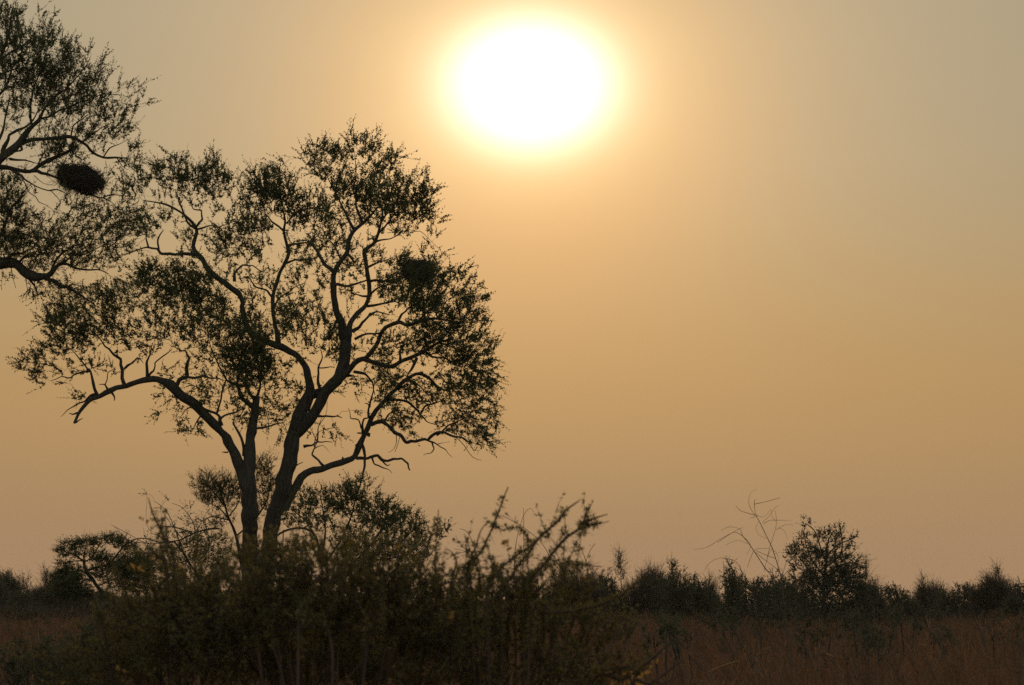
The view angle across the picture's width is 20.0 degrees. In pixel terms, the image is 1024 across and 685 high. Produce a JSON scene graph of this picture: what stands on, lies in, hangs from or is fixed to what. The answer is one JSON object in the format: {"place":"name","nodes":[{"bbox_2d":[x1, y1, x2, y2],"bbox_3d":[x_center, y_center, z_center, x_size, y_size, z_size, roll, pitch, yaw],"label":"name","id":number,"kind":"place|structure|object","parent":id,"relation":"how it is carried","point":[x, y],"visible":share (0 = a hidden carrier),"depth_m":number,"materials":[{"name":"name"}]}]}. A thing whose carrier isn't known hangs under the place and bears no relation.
{"place":"outdoors","nodes":[
{"label":"outdoors","id":0,"kind":"place"},
{"bbox_2d":[0,581,1023,684],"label":"dry grass","id":1,"kind":"structure","parent":0,"point":[910,678],"depth_m":36.13,"materials":[{"name":"brown plant"}]},
{"bbox_2d":[44,529,158,605],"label":"umbrella tree","id":2,"kind":"object","parent":1,"relation":"on","point":[64,583],"visible":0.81,"depth_m":65.79,"materials":[{"name":"green plant"}]},
{"bbox_2d":[185,446,281,573],"bbox_3d":[-5.556,4.373,57.879,1.975,4.641,0.857,1,-5,-12],"label":"tree","id":3,"kind":"object","parent":1,"relation":"on","point":[217,487],"visible":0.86,"depth_m":57.92,"materials":[{"name":"green plant"}]},
{"bbox_2d":[446,508,593,662],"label":"dry stalks","id":4,"kind":"object","parent":1,"relation":"on","point":[523,553],"visible":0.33,"depth_m":44.11,"materials":[{"name":"brown plant"}]},
{"bbox_2d":[0,0,1023,603],"label":"sky","id":5,"kind":"structure","parent":0,"point":[728,250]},
{"bbox_3d":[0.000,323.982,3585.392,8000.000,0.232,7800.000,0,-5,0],"label":"ground","id":6,"kind":"structure","parent":0,"visible":0},
{"bbox_2d":[0,565,33,604],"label":"bush","id":7,"kind":"object","parent":6,"relation":"on","point":[22,585],"visible":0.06,"depth_m":148.51,"materials":[{"name":"green plant"}]},
{"bbox_2d":[0,568,40,612],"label":"bush","id":8,"kind":"object","parent":6,"relation":"on","point":[6,589],"visible":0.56,"depth_m":118.84,"materials":[{"name":"green plant"}]},
{"bbox_2d":[16,560,91,618],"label":"bush","id":9,"kind":"object","parent":6,"relation":"on","point":[41,596],"visible":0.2,"depth_m":129.22,"materials":[{"name":"green plant"}]},
{"bbox_2d":[0,616,130,684],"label":"bush","id":10,"kind":"object","parent":6,"relation":"on","point":[20,675],"visible":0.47,"depth_m":23.52,"materials":[{"name":"green plant"}]},
{"bbox_2d":[0,0,161,335],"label":"leaning tree","id":11,"kind":"object","parent":6,"relation":"on","point":[59,145],"visible":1,"depth_m":49.50,"materials":[{"name":"green plant"}]},
{"bbox_2d":[44,159,110,207],"bbox_3d":[-7.372,-2.695,49.334,1.150,0.866,0.818,-1,-5,14],"label":"bird nest","id":12,"kind":"object","parent":11,"relation":"hanging from","point":[85,178],"visible":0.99,"depth_m":49.21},
{"bbox_2d":[79,586,127,616],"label":"bush","id":13,"kind":"object","parent":6,"relation":"on","point":[100,600],"visible":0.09,"depth_m":138.88,"materials":[{"name":"green plant"}]},
{"bbox_2d":[67,595,153,681],"bbox_3d":[-4.173,3.853,31.198,1.199,2.290,1.810,0,-5,0],"label":"bush","id":14,"kind":"object","parent":6,"relation":"on","point":[102,609],"visible":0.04,"depth_m":31.24,"materials":[{"name":"green plant"}]},
{"bbox_2d":[0,497,260,684],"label":"thorn bush","id":15,"kind":"object","parent":6,"relation":"on","point":[136,655],"visible":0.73,"depth_m":11.83,"materials":[{"name":"green plant"}]},
{"bbox_2d":[112,488,235,580],"bbox_3d":[-5.806,4.581,49.698,2.226,4.201,1.114,0,-5,0],"label":"twiggy shrub","id":16,"kind":"object","parent":6,"relation":"on","point":[181,543],"visible":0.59,"depth_m":49.74,"materials":[{"name":"brown plant"}]},
{"bbox_2d":[6,114,510,636],"bbox_3d":[-4.541,1.450,53.046,9.343,11.322,4.552,1,-5,-10],"label":"tall tree","id":17,"kind":"object","parent":6,"relation":"on","point":[250,354],"visible":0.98,"depth_m":53.21,"materials":[{"name":"green plant"}]},
{"bbox_2d":[396,255,438,287],"bbox_3d":[-1.714,-1.259,52.934,0.876,0.671,0.702,0,-5,0],"label":"bird nest","id":18,"kind":"object","parent":17,"relation":"on","point":[416,266],"visible":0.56,"depth_m":52.83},
{"bbox_2d":[157,503,509,684],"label":"thorn bush","id":19,"kind":"object","parent":6,"relation":"on","point":[332,631],"visible":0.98,"depth_m":11.25,"materials":[{"name":"green plant"}]},
{"bbox_2d":[272,469,457,634],"bbox_3d":[-2.598,4.528,50.914,3.184,4.587,1.593,1,-5,-12],"label":"leafy shrub","id":20,"kind":"object","parent":6,"relation":"on","point":[348,485],"visible":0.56,"depth_m":50.83,"materials":[{"name":"green plant"}]},
{"bbox_2d":[93,583,830,617],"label":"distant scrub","id":21,"kind":"object","parent":6,"relation":"on","point":[417,608],"visible":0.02,"depth_m":150.61,"materials":[{"name":"green plant"}]},
{"bbox_2d":[421,487,663,684],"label":"thorn bush","id":22,"kind":"object","parent":6,"relation":"on","point":[528,591],"visible":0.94,"depth_m":11.71,"materials":[{"name":"green plant"}]},
{"bbox_2d":[535,558,615,625],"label":"bush","id":23,"kind":"object","parent":6,"relation":"on","point":[599,591],"visible":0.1,"depth_m":95.26,"materials":[{"name":"green plant"}]},
{"bbox_2d":[595,568,649,621],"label":"bush","id":24,"kind":"object","parent":6,"relation":"on","point":[611,584],"visible":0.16,"depth_m":98.34,"materials":[{"name":"green plant"}]},
{"bbox_2d":[610,609,638,641],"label":"scrub clump","id":25,"kind":"object","parent":6,"relation":"on","point":[636,617],"visible":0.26,"depth_m":69.22,"materials":[{"name":"green plant"}]},
{"bbox_2d":[567,643,683,684],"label":"thorn bush","id":26,"kind":"object","parent":6,"relation":"on","point":[619,677],"visible":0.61,"depth_m":12.11,"materials":[{"name":"brown plant"}]},
{"bbox_2d":[604,544,677,621],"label":"bush","id":27,"kind":"object","parent":6,"relation":"on","point":[644,587],"visible":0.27,"depth_m":99.69,"materials":[{"name":"green plant"}]},
{"bbox_2d":[633,611,690,632],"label":"scrub clump","id":28,"kind":"object","parent":6,"relation":"on","point":[661,620],"visible":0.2,"depth_m":77.66,"materials":[{"name":"green plant"}]},
{"bbox_2d":[638,610,690,684],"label":"bush","id":29,"kind":"object","parent":6,"relation":"on","point":[662,627],"visible":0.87,"depth_m":33.41,"materials":[{"name":"green plant"}]},
{"bbox_2d":[656,557,696,624],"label":"bush","id":30,"kind":"object","parent":6,"relation":"on","point":[683,603],"visible":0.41,"depth_m":91.38,"materials":[{"name":"green plant"}]},
{"bbox_2d":[648,607,704,683],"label":"bush","id":31,"kind":"object","parent":6,"relation":"on","point":[679,625],"visible":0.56,"depth_m":35.13,"materials":[{"name":"green plant"}]},
{"bbox_2d":[647,573,719,623],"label":"bush","id":32,"kind":"object","parent":6,"relation":"on","point":[697,595],"visible":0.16,"depth_m":97.30,"materials":[{"name":"green plant"}]},
{"bbox_2d":[674,634,712,683],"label":"bare sapling","id":33,"kind":"object","parent":6,"relation":"on","point":[684,648],"visible":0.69,"depth_m":28.30,"materials":[{"name":"brown plant"}]},
{"bbox_2d":[694,568,723,607],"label":"bush","id":34,"kind":"object","parent":6,"relation":"on","point":[711,584],"visible":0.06,"depth_m":104.48,"materials":[{"name":"green plant"}]},
{"bbox_2d":[705,606,744,645],"bbox_3d":[4.464,6.572,60.900,0.792,2.247,1.921,0,-5,0],"label":"scrub clump","id":35,"kind":"object","parent":6,"relation":"on","point":[721,618],"visible":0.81,"depth_m":60.78,"materials":[{"name":"green plant"}]},
{"bbox_2d":[714,556,746,631],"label":"bush","id":36,"kind":"object","parent":6,"relation":"on","point":[731,580],"visible":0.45,"depth_m":89.60,"materials":[{"name":"green plant"}]},
{"bbox_2d":[732,627,761,684],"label":"bare sapling","id":37,"kind":"object","parent":6,"relation":"on","point":[747,654],"visible":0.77,"depth_m":27.57,"materials":[{"name":"brown plant"}]},
{"bbox_2d":[702,489,793,653],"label":"dead stalks","id":38,"kind":"object","parent":6,"relation":"on","point":[761,562],"visible":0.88,"depth_m":60.20,"materials":[{"name":"brown plant"}]},
{"bbox_2d":[704,567,801,632],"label":"bush","id":39,"kind":"object","parent":6,"relation":"on","point":[761,595],"visible":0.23,"depth_m":95.29,"materials":[{"name":"green plant"}]},
{"bbox_2d":[763,595,802,631],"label":"scrub clump","id":40,"kind":"object","parent":6,"relation":"on","point":[775,612],"visible":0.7,"depth_m":81.35,"materials":[{"name":"green plant"}]},
{"bbox_2d":[748,570,831,626],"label":"bush","id":41,"kind":"object","parent":6,"relation":"on","point":[791,587],"visible":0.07,"depth_m":101.08,"materials":[{"name":"green plant"}]},
{"bbox_2d":[788,605,821,682],"bbox_3d":[2.748,3.521,26.928,0.405,2.169,0.084,-4,-6,36],"label":"bare sapling","id":42,"kind":"object","parent":6,"relation":"on","point":[806,648],"visible":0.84,"depth_m":27.00,"materials":[{"name":"brown plant"}]},
{"bbox_2d":[789,611,844,684],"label":"bush","id":43,"kind":"object","parent":6,"relation":"on","point":[807,624],"visible":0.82,"depth_m":34.50,"materials":[{"name":"green plant"}]},
{"bbox_2d":[778,514,879,625],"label":"leafy tree","id":44,"kind":"object","parent":6,"relation":"on","point":[845,579],"visible":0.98,"depth_m":83.74,"materials":[{"name":"green plant"}]},
{"bbox_2d":[838,606,890,639],"bbox_3d":[7.833,6.907,64.249,1.350,2.178,0.934,4,-7,-39],"label":"scrub clump","id":45,"kind":"object","parent":6,"relation":"on","point":[872,613],"visible":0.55,"depth_m":64.28,"materials":[{"name":"green plant"}]},
{"bbox_2d":[841,553,896,630],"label":"bush","id":46,"kind":"object","parent":6,"relation":"on","point":[880,604],"visible":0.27,"depth_m":99.35,"materials":[{"name":"green plant"}]},
{"bbox_2d":[839,606,900,684],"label":"bush","id":47,"kind":"object","parent":6,"relation":"on","point":[863,631],"visible":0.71,"depth_m":33.86,"materials":[{"name":"green plant"}]},
{"bbox_2d":[872,578,924,626],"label":"bush","id":48,"kind":"object","parent":6,"relation":"on","point":[906,598],"visible":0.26,"depth_m":114.15,"materials":[{"name":"green plant"}]},
{"bbox_2d":[884,601,937,666],"bbox_3d":[5.938,4.993,43.475,0.492,2.240,1.476,-2,-6,25],"label":"bush","id":49,"kind":"object","parent":6,"relation":"on","point":[915,625],"visible":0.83,"depth_m":43.88,"materials":[{"name":"green plant"}]},
{"bbox_2d":[908,565,949,612],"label":"bush","id":50,"kind":"object","parent":6,"relation":"on","point":[925,590],"visible":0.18,"depth_m":123.60,"materials":[{"name":"green plant"}]},
{"bbox_2d":[904,602,958,625],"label":"bush","id":51,"kind":"object","parent":6,"relation":"on","point":[932,617],"depth_m":115.48,"materials":[{"name":"green plant"}]},
{"bbox_2d":[924,596,950,628],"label":"scrub clump","id":52,"kind":"object","parent":6,"relation":"on","point":[940,613],"visible":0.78,"depth_m":74.23,"materials":[{"name":"green plant"}]},
{"bbox_2d":[930,623,948,680],"bbox_3d":[3.938,3.550,26.355,0.146,1.997,0.332,2,-5,-21],"label":"bare sapling","id":53,"kind":"object","parent":6,"relation":"on","point":[939,641],"visible":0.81,"depth_m":26.52,"materials":[{"name":"brown plant"}]},
{"bbox_2d":[928,617,970,665],"bbox_3d":[5.848,4.774,39.816,0.582,2.022,1.563,-3,-6,28],"label":"bush","id":54,"kind":"object","parent":6,"relation":"on","point":[947,632],"visible":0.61,"depth_m":40.19,"materials":[{"name":"green plant"}]},
{"bbox_2d":[930,580,977,617],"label":"bush","id":55,"kind":"object","parent":6,"relation":"on","point":[953,598],"visible":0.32,"depth_m":117.48,"materials":[{"name":"green plant"}]},
{"bbox_2d":[964,611,994,675],"bbox_3d":[4.711,3.721,28.791,0.196,2.111,0.424,4,-6,-36],"label":"bare sapling","id":56,"kind":"object","parent":6,"relation":"on","point":[983,640],"visible":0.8,"depth_m":28.93,"materials":[{"name":"brown plant"}]},
{"bbox_2d":[956,556,1022,623],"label":"bush","id":57,"kind":"object","parent":6,"relation":"on","point":[989,591],"visible":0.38,"depth_m":108.68,"materials":[{"name":"green plant"}]},
{"bbox_2d":[994,576,1023,618],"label":"bush","id":58,"kind":"object","parent":6,"relation":"on","point":[1015,603],"visible":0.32,"depth_m":104.13,"materials":[{"name":"green plant"}]},
{"bbox_2d":[1001,635,1023,683],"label":"bare sapling","id":59,"kind":"object","parent":6,"relation":"on","point":[1020,661],"visible":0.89,"depth_m":22.75,"materials":[{"name":"brown plant"}]}
]}

